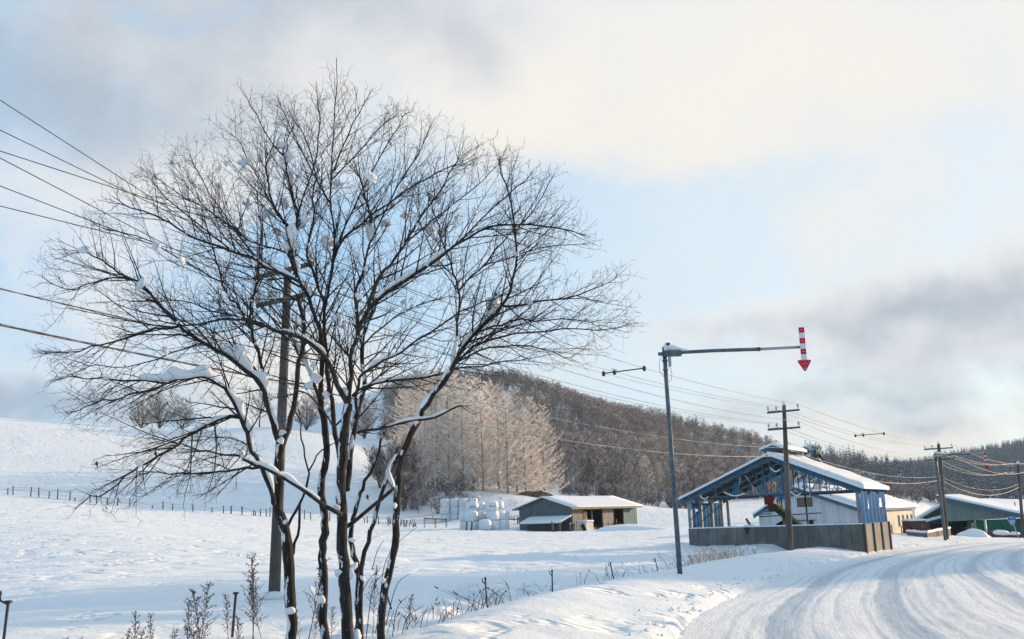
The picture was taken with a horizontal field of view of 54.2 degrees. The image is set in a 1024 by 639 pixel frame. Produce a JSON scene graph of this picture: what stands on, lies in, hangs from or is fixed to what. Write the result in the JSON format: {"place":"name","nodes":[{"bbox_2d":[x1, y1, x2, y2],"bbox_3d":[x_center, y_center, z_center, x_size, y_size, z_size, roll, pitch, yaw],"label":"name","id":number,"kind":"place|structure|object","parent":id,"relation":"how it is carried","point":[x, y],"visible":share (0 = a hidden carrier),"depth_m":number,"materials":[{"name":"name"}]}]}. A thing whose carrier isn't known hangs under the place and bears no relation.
{"place":"outdoors","nodes":[
{"label":"outdoors","id":0,"kind":"place"},
{"bbox_2d":[0,377,1023,638],"bbox_3d":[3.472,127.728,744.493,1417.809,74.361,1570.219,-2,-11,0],"label":"snow ground","id":1,"kind":"structure","parent":0,"point":[94,573],"depth_m":42.43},
{"bbox_2d":[0,591,12,638],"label":"fence stake","id":2,"kind":"object","parent":1,"relation":"on","point":[7,602],"visible":1,"depth_m":12.55,"materials":[{"name":"metal"}]},
{"bbox_2d":[130,611,139,638],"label":"dry weed","id":3,"kind":"object","parent":1,"relation":"on","point":[135,623],"visible":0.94,"depth_m":10.68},
{"bbox_2d":[127,397,151,427],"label":"crest tree","id":4,"kind":"object","parent":1,"relation":"on","point":[142,419],"visible":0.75,"depth_m":201.25,"materials":[{"name":"grey plant"}]},
{"bbox_2d":[144,388,181,428],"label":"crest tree","id":5,"kind":"object","parent":1,"relation":"on","point":[159,408],"visible":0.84,"depth_m":198.46,"materials":[{"name":"grey plant"}]},
{"bbox_2d":[167,395,197,428],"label":"crest tree","id":6,"kind":"object","parent":1,"relation":"on","point":[184,411],"visible":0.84,"depth_m":200.22,"materials":[{"name":"grey plant"}]},
{"bbox_2d":[177,600,199,638],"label":"dry weed","id":7,"kind":"object","parent":1,"relation":"on","point":[187,613],"visible":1,"depth_m":10.82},
{"bbox_2d":[7,486,378,523],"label":"hill fence","id":8,"kind":"object","parent":1,"relation":"on","point":[230,510],"visible":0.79,"depth_m":109.69,"materials":[{"name":"wood"}]},
{"bbox_2d":[185,588,213,637],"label":"dry weed","id":9,"kind":"object","parent":1,"relation":"on","point":[196,608],"visible":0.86,"depth_m":11.40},
{"bbox_2d":[194,581,219,638],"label":"dry weed","id":10,"kind":"object","parent":1,"relation":"on","point":[204,610],"visible":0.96,"depth_m":11.37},
{"bbox_2d":[221,593,234,634],"bbox_3d":[-3.406,3.721,12.043,0.233,0.891,0.218,0,2,12],"label":"dry weed","id":11,"kind":"object","parent":1,"relation":"on","point":[226,609],"visible":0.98,"depth_m":12.01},
{"bbox_2d":[231,592,238,636],"bbox_3d":[-3.881,4.184,13.977,0.103,0.724,0.060,-2,-11,0],"label":"fence stake","id":12,"kind":"object","parent":1,"relation":"on","point":[234,609],"visible":1,"depth_m":13.99,"materials":[{"name":"metal"}]},
{"bbox_2d":[237,570,263,638],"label":"dry weed","id":13,"kind":"object","parent":1,"relation":"on","point":[252,585],"visible":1,"depth_m":12.68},
{"bbox_2d":[242,553,269,638],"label":"dry weed","id":14,"kind":"object","parent":1,"relation":"on","point":[252,569],"visible":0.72,"depth_m":13.12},
{"bbox_2d":[247,586,268,638],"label":"dry weed","id":15,"kind":"object","parent":1,"relation":"on","point":[250,589],"visible":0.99,"depth_m":12.64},
{"bbox_2d":[250,391,274,426],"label":"crest tree","id":16,"kind":"object","parent":1,"relation":"on","point":[259,400],"visible":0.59,"depth_m":197.03,"materials":[{"name":"grey plant"}]},
{"bbox_2d":[251,251,313,599],"bbox_3d":[-4.774,2.330,20.976,1.800,7.437,0.769,-6,-12,21],"label":"utility pole","id":17,"kind":"object","parent":1,"relation":"on","point":[275,571],"visible":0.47,"depth_m":20.96,"materials":[{"name":"wood"}]},
{"bbox_2d":[0,100,1010,464],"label":"power line","id":18,"kind":"object","parent":17,"relation":"attached to","point":[416,318],"visible":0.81,"depth_m":25.69,"materials":[{"name":"metal"}]},
{"bbox_2d":[0,158,1013,475],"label":"power line","id":19,"kind":"object","parent":17,"relation":"attached to","point":[384,334],"visible":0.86,"depth_m":25.10,"materials":[{"name":"metal"}]},
{"bbox_2d":[0,288,1015,489],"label":"telephone cable","id":20,"kind":"object","parent":17,"relation":"attached to","point":[408,385],"visible":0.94,"depth_m":25.08,"materials":[{"name":"metal"}]},
{"bbox_2d":[0,323,1018,494],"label":"telephone cable","id":21,"kind":"object","parent":17,"relation":"attached to","point":[60,337],"visible":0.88,"depth_m":23.53,"materials":[{"name":"metal"}]},
{"bbox_2d":[0,186,1022,474],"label":"power line","id":22,"kind":"object","parent":17,"relation":"attached to","point":[422,340],"visible":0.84,"depth_m":25.65,"materials":[{"name":"metal"}]},
{"bbox_2d":[0,130,1023,464],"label":"power line","id":23,"kind":"object","parent":17,"relation":"attached to","point":[418,312],"visible":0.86,"depth_m":24.97,"materials":[{"name":"metal"}]},
{"bbox_2d":[0,151,1023,463],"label":"power line","id":24,"kind":"object","parent":17,"relation":"attached to","point":[476,313],"visible":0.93,"depth_m":24.11,"materials":[{"name":"metal"}]},
{"bbox_2d":[602,366,645,375],"bbox_3d":[3.744,1.709,33.665,1.681,0.232,0.175,-10,-14,34],"label":"wire spacer","id":25,"kind":"object","parent":24,"relation":"attached to","point":[615,370],"visible":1,"depth_m":33.82,"materials":[{"name":"metal"}]},
{"bbox_2d":[0,206,1023,473],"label":"power line","id":26,"kind":"object","parent":17,"relation":"attached to","point":[430,326],"visible":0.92,"depth_m":23.64,"materials":[{"name":"metal"}]},
{"bbox_2d":[292,391,327,429],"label":"crest tree","id":27,"kind":"object","parent":1,"relation":"on","point":[309,414],"visible":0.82,"depth_m":199.87,"materials":[{"name":"grey plant"}]},
{"bbox_2d":[304,559,328,638],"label":"dry weed","id":28,"kind":"object","parent":1,"relation":"on","point":[314,611],"visible":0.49,"depth_m":13.59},
{"bbox_2d":[18,58,649,638],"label":"bare tree","id":29,"kind":"object","parent":1,"relation":"on","point":[320,346],"visible":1,"depth_m":11.94,"materials":[{"name":"brown plant"}]},
{"bbox_2d":[349,393,382,438],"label":"crest tree","id":30,"kind":"object","parent":1,"relation":"on","point":[367,425],"visible":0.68,"depth_m":204.35,"materials":[{"name":"grey plant"}]},
{"bbox_2d":[364,565,379,635],"bbox_3d":[-1.790,3.710,12.991,0.253,1.089,0.300,2,-1,38],"label":"dry weed","id":31,"kind":"object","parent":1,"relation":"on","point":[376,573],"visible":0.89,"depth_m":12.95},
{"bbox_2d":[359,443,393,487],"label":"bushy tree","id":32,"kind":"object","parent":1,"relation":"on","point":[378,470],"visible":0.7,"depth_m":148.02,"materials":[{"name":"grey plant"}]},
{"bbox_2d":[363,528,420,638],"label":"arching stems","id":33,"kind":"object","parent":1,"relation":"on","point":[380,592],"visible":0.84,"depth_m":12.08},
{"bbox_2d":[382,388,414,457],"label":"larch tree","id":34,"kind":"object","parent":1,"relation":"on","point":[404,425],"visible":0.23,"depth_m":162.98,"materials":[{"name":"beige plant"}]},
{"bbox_2d":[387,380,423,477],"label":"larch tree","id":35,"kind":"object","parent":1,"relation":"on","point":[403,412],"visible":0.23,"depth_m":160.13,"materials":[{"name":"beige plant"}]},
{"bbox_2d":[376,433,436,510],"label":"bushy tree","id":36,"kind":"object","parent":1,"relation":"on","point":[410,471],"visible":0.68,"depth_m":128.01,"materials":[{"name":"brown plant"}]},
{"bbox_2d":[390,376,441,474],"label":"larch tree","id":37,"kind":"object","parent":1,"relation":"on","point":[419,400],"visible":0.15,"depth_m":158.25,"materials":[{"name":"beige plant"}]},
{"bbox_2d":[408,395,443,488],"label":"larch tree","id":38,"kind":"object","parent":1,"relation":"on","point":[423,435],"visible":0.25,"depth_m":149.18,"materials":[{"name":"beige plant"}]},
{"bbox_2d":[410,371,459,480],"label":"larch tree","id":39,"kind":"object","parent":1,"relation":"on","point":[430,389],"visible":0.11,"depth_m":156.16,"materials":[{"name":"beige plant"}]},
{"bbox_2d":[416,394,459,486],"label":"larch tree","id":40,"kind":"object","parent":1,"relation":"on","point":[436,434],"visible":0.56,"depth_m":146.18,"materials":[{"name":"beige plant"}]},
{"bbox_2d":[418,372,470,480],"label":"larch tree","id":41,"kind":"object","parent":1,"relation":"on","point":[440,378],"visible":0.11,"depth_m":153.84,"materials":[{"name":"beige plant"}]},
{"bbox_2d":[417,388,477,486],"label":"larch tree","id":42,"kind":"object","parent":1,"relation":"on","point":[448,477],"visible":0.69,"depth_m":143.09,"materials":[{"name":"beige plant"}]},
{"bbox_2d":[423,371,484,477],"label":"larch tree","id":43,"kind":"object","parent":1,"relation":"on","point":[450,382],"visible":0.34,"depth_m":149.72,"materials":[{"name":"beige plant"}]},
{"bbox_2d":[439,375,484,481],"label":"larch tree","id":44,"kind":"object","parent":1,"relation":"on","point":[465,384],"visible":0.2,"depth_m":153.00,"materials":[{"name":"beige plant"}]},
{"bbox_2d":[435,388,493,487],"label":"larch tree","id":45,"kind":"object","parent":1,"relation":"on","point":[460,464],"visible":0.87,"depth_m":141.06,"materials":[{"name":"beige plant"}]},
{"bbox_2d":[464,521,477,529],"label":"wrapped bale","id":46,"kind":"object","parent":1,"relation":"on","point":[475,525],"visible":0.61,"depth_m":97.24},
{"bbox_2d":[465,510,477,520],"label":"wrapped bale","id":47,"kind":"object","parent":46,"relation":"on","point":[471,515],"visible":0.93,"depth_m":97.44},
{"bbox_2d":[466,501,478,510],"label":"wrapped bale","id":48,"kind":"object","parent":47,"relation":"on","point":[472,505],"visible":0.86,"depth_m":98.91,"materials":[{"name":"plastic"}]},
{"bbox_2d":[447,376,509,486],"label":"larch tree","id":49,"kind":"object","parent":1,"relation":"on","point":[473,397],"visible":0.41,"depth_m":149.77,"materials":[{"name":"beige plant"}]},
{"bbox_2d":[478,519,490,529],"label":"wrapped bale","id":50,"kind":"object","parent":1,"relation":"on","point":[484,524],"visible":0.93,"depth_m":96.01},
{"bbox_2d":[455,391,513,490],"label":"larch tree","id":51,"kind":"object","parent":1,"relation":"on","point":[482,447],"visible":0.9,"depth_m":140.92,"materials":[{"name":"beige plant"}]},
{"bbox_2d":[470,380,508,485],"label":"larch tree","id":52,"kind":"object","parent":1,"relation":"on","point":[487,394],"visible":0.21,"depth_m":151.80,"materials":[{"name":"beige plant"}]},
{"bbox_2d":[490,520,498,529],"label":"wrapped bale","id":53,"kind":"object","parent":1,"relation":"on","point":[494,524],"visible":0.68,"depth_m":97.18},
{"bbox_2d":[486,511,498,519],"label":"wrapped bale","id":54,"kind":"object","parent":53,"relation":"on","point":[492,515],"visible":0.88,"depth_m":97.46},
{"bbox_2d":[486,501,498,510],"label":"wrapped bale","id":55,"kind":"object","parent":54,"relation":"on","point":[492,506],"visible":1,"depth_m":97.59,"materials":[{"name":"plastic"}]},
{"bbox_2d":[472,384,527,487],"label":"larch tree","id":56,"kind":"object","parent":1,"relation":"on","point":[498,398],"visible":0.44,"depth_m":147.55,"materials":[{"name":"beige plant"}]},
{"bbox_2d":[481,393,533,493],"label":"larch tree","id":57,"kind":"object","parent":1,"relation":"on","point":[509,420],"visible":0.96,"depth_m":139.81,"materials":[{"name":"beige plant"}]},
{"bbox_2d":[492,385,547,491],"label":"larch tree","id":58,"kind":"object","parent":1,"relation":"on","point":[516,405],"visible":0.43,"depth_m":145.19,"materials":[{"name":"beige plant"}]},
{"bbox_2d":[501,407,549,492],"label":"larch tree","id":59,"kind":"object","parent":1,"relation":"on","point":[528,453],"visible":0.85,"depth_m":140.66,"materials":[{"name":"beige plant"}]},
{"bbox_2d":[508,396,559,491],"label":"larch tree","id":60,"kind":"object","parent":1,"relation":"on","point":[535,424],"visible":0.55,"depth_m":145.90,"materials":[{"name":"beige plant"}]},
{"bbox_2d":[517,490,552,497],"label":"earth bank","id":61,"kind":"structure","parent":1,"relation":"on","point":[538,493],"depth_m":139.25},
{"bbox_2d":[524,404,569,492],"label":"larch tree","id":62,"kind":"object","parent":1,"relation":"on","point":[550,449],"visible":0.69,"depth_m":147.87,"materials":[{"name":"beige plant"}]},
{"bbox_2d":[549,438,570,479],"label":"bare tree","id":63,"kind":"object","parent":1,"relation":"on","point":[563,460],"visible":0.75,"depth_m":168.53,"materials":[{"name":"brown plant"}]},
{"bbox_2d":[562,448,580,486],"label":"bare tree","id":64,"kind":"object","parent":1,"relation":"on","point":[571,470],"visible":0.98,"depth_m":161.63,"materials":[{"name":"brown plant"}]},
{"bbox_2d":[565,432,583,486],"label":"bare tree","id":65,"kind":"object","parent":1,"relation":"on","point":[574,444],"visible":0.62,"depth_m":173.24,"materials":[{"name":"brown plant"}]},
{"bbox_2d":[511,496,642,531],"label":"hay shed","id":66,"kind":"structure","parent":1,"relation":"on","point":[539,513],"depth_m":104.10,"materials":[{"name":"grey"}]},
{"bbox_2d":[573,434,592,483],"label":"bare tree","id":67,"kind":"object","parent":1,"relation":"on","point":[583,447],"visible":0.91,"depth_m":166.55,"materials":[{"name":"brown plant"}]},
{"bbox_2d":[577,520,593,530],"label":"water tank","id":68,"kind":"object","parent":1,"relation":"on","point":[585,525],"visible":0.98,"depth_m":100.63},
{"bbox_2d":[577,435,603,492],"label":"bare tree","id":69,"kind":"object","parent":1,"relation":"on","point":[590,452],"visible":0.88,"depth_m":167.72,"materials":[{"name":"brown plant"}]},
{"bbox_2d":[583,450,604,493],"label":"bare tree","id":70,"kind":"object","parent":1,"relation":"on","point":[597,469],"visible":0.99,"depth_m":160.91,"materials":[{"name":"brown plant"}]},
{"bbox_2d":[585,442,607,492],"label":"bare tree","id":71,"kind":"object","parent":1,"relation":"on","point":[589,457],"visible":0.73,"depth_m":167.96,"materials":[{"name":"brown plant"}]},
{"bbox_2d":[592,437,615,481],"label":"bare tree","id":72,"kind":"object","parent":1,"relation":"on","point":[609,461],"visible":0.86,"depth_m":164.52,"materials":[{"name":"brown plant"}]},
{"bbox_2d":[602,436,623,483],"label":"bare tree","id":73,"kind":"object","parent":1,"relation":"on","point":[613,460],"visible":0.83,"depth_m":168.70,"materials":[{"name":"brown plant"}]},
{"bbox_2d":[606,441,627,481],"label":"bare tree","id":74,"kind":"object","parent":1,"relation":"on","point":[615,478],"visible":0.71,"depth_m":172.08,"materials":[{"name":"brown plant"}]},
{"bbox_2d":[376,362,867,500],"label":"hillside wood","id":75,"kind":"object","parent":1,"relation":"on","point":[693,472],"visible":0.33,"depth_m":344.59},
{"bbox_2d":[616,450,633,486],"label":"bare tree","id":76,"kind":"object","parent":1,"relation":"on","point":[625,461],"visible":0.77,"depth_m":172.10,"materials":[{"name":"brown plant"}]},
{"bbox_2d":[622,459,637,499],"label":"bare tree","id":77,"kind":"object","parent":1,"relation":"on","point":[627,473],"visible":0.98,"depth_m":162.45,"materials":[{"name":"brown plant"}]},
{"bbox_2d":[623,453,645,499],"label":"bare tree","id":78,"kind":"object","parent":1,"relation":"on","point":[629,464],"visible":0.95,"depth_m":162.83,"materials":[{"name":"brown plant"}]},
{"bbox_2d":[598,524,672,530],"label":"snow mound","id":79,"kind":"object","parent":1,"relation":"on","point":[622,527],"visible":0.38,"depth_m":90.42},
{"bbox_2d":[630,455,647,491],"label":"bare tree","id":80,"kind":"object","parent":1,"relation":"on","point":[640,471],"visible":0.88,"depth_m":167.75,"materials":[{"name":"brown plant"}]},
{"bbox_2d":[635,455,659,495],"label":"larch tree","id":81,"kind":"object","parent":1,"relation":"on","point":[645,456],"visible":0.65,"depth_m":173.83,"materials":[{"name":"brown plant"}]},
{"bbox_2d":[641,459,653,490],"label":"bare tree","id":82,"kind":"object","parent":1,"relation":"on","point":[642,477],"visible":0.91,"depth_m":172.71,"materials":[{"name":"brown plant"}]},
{"bbox_2d":[647,463,665,498],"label":"larch tree","id":83,"kind":"object","parent":1,"relation":"on","point":[659,475],"visible":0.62,"depth_m":175.65,"materials":[{"name":"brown plant"}]},
{"bbox_2d":[649,444,668,488],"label":"bare tree","id":84,"kind":"object","parent":1,"relation":"on","point":[662,462],"visible":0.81,"depth_m":176.85,"materials":[{"name":"brown plant"}]},
{"bbox_2d":[653,453,676,499],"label":"bare tree","id":85,"kind":"object","parent":1,"relation":"on","point":[667,481],"visible":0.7,"depth_m":165.64,"materials":[{"name":"brown plant"}]},
{"bbox_2d":[400,471,982,513],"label":"hillfoot scrub","id":86,"kind":"object","parent":1,"relation":"on","point":[918,492],"visible":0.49,"depth_m":154.31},
{"bbox_2d":[649,538,770,568],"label":"dry grass","id":87,"kind":"structure","parent":1,"relation":"on","point":[713,556],"depth_m":37.68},
{"bbox_2d":[658,327,810,573],"bbox_3d":[5.687,3.306,24.773,3.819,6.194,0.199,-2,-11,0],"label":"arrow sign pole","id":88,"kind":"object","parent":1,"relation":"on","point":[669,351],"visible":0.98,"depth_m":25.14,"materials":[{"name":"metal"}]},
{"bbox_2d":[628,544,918,638],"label":"snow crumbs","id":89,"kind":"object","parent":1,"relation":"on","point":[693,609],"visible":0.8,"depth_m":17.94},
{"bbox_2d":[767,401,799,550],"bbox_3d":[12.542,7.184,45.316,1.564,7.010,0.402,-8,-13,28],"label":"utility pole","id":90,"kind":"object","parent":1,"relation":"on","point":[789,532],"visible":0.98,"depth_m":45.35,"materials":[{"name":"wood"}]},
{"bbox_2d":[678,442,892,552],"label":"open barn","id":91,"kind":"structure","parent":1,"relation":"on","point":[869,531],"depth_m":51.72,"materials":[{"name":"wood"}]},
{"bbox_2d":[759,488,821,524],"bbox_3d":[14.555,10.457,52.578,3.302,3.301,0.720,-9,-13,30],"label":"conveyor","id":92,"kind":"object","parent":1,"relation":"on","point":[770,502],"visible":0.71,"depth_m":52.74,"materials":[{"name":"metal"}]},
{"bbox_2d":[794,445,828,484],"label":"spruce tree","id":93,"kind":"object","parent":1,"relation":"on","point":[811,451],"visible":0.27,"depth_m":115.93,"materials":[{"name":"white plant"}]},
{"bbox_2d":[753,483,916,532],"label":"white barn","id":94,"kind":"structure","parent":1,"relation":"on","point":[837,508],"depth_m":80.65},
{"bbox_2d":[797,498,812,506],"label":"window","id":95,"kind":"structure","parent":94,"relation":"in","point":[800,501],"depth_m":80.61,"materials":[{"name":"grey glass"}]},
{"bbox_2d":[900,519,926,533],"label":"farm cart","id":96,"kind":"object","parent":1,"relation":"on","point":[915,524],"visible":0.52,"depth_m":89.00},
{"bbox_2d":[906,527,950,537],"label":"concrete bunker","id":97,"kind":"object","parent":1,"relation":"on","point":[936,532],"visible":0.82,"depth_m":76.97},
{"bbox_2d":[924,441,953,538],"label":"utility pole","id":98,"kind":"object","parent":1,"relation":"on","point":[938,448],"visible":0.93,"depth_m":70.83,"materials":[{"name":"wood"}]},
{"bbox_2d":[915,503,974,529],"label":"dark shed","id":99,"kind":"structure","parent":1,"relation":"on","point":[933,519],"depth_m":121.46,"materials":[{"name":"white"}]},
{"bbox_2d":[933,451,988,540],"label":"arrow sign pole","id":100,"kind":"object","parent":1,"relation":"on","point":[936,455],"visible":0.99,"depth_m":68.03,"materials":[{"name":"metal"}]},
{"bbox_2d":[960,529,990,536],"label":"snow heap","id":101,"kind":"object","parent":1,"relation":"on","point":[973,533],"visible":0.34,"depth_m":96.69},
{"bbox_2d":[936,494,1023,536],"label":"green shed","id":102,"kind":"structure","parent":1,"relation":"on","point":[962,511],"depth_m":113.58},
{"bbox_2d":[987,529,1008,536],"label":"snowed tyre pile","id":103,"kind":"object","parent":1,"relation":"on","point":[994,533],"visible":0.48,"depth_m":100.92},
{"bbox_2d":[999,532,1020,537],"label":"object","id":104,"kind":"object","parent":1,"relation":"on","point":[1011,535],"visible":0.82,"depth_m":93.40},
{"bbox_2d":[1005,461,1023,537],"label":"utility pole","id":105,"kind":"object","parent":1,"relation":"on","point":[1020,501],"visible":0.84,"depth_m":86.32,"materials":[{"name":"wood"}]},
{"bbox_2d":[0,0,1023,462],"label":"sky","id":106,"kind":"structure","parent":0,"point":[850,173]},
{"bbox_2d":[353,559,693,633],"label":"ditch grass","id":107,"kind":"structure","parent":0,"point":[457,608],"depth_m":15.19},
{"bbox_2d":[678,542,1023,638],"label":"snowy road","id":108,"kind":"structure","parent":0,"point":[964,591],"depth_m":18.48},
{"bbox_3d":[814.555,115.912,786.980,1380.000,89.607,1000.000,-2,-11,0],"label":"far mountain","id":109,"kind":"structure","parent":0,"visible":0},
{"bbox_2d":[804,437,1023,498],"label":"mountain wood","id":110,"kind":"object","parent":109,"relation":"on","point":[992,483],"visible":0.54,"depth_m":439.58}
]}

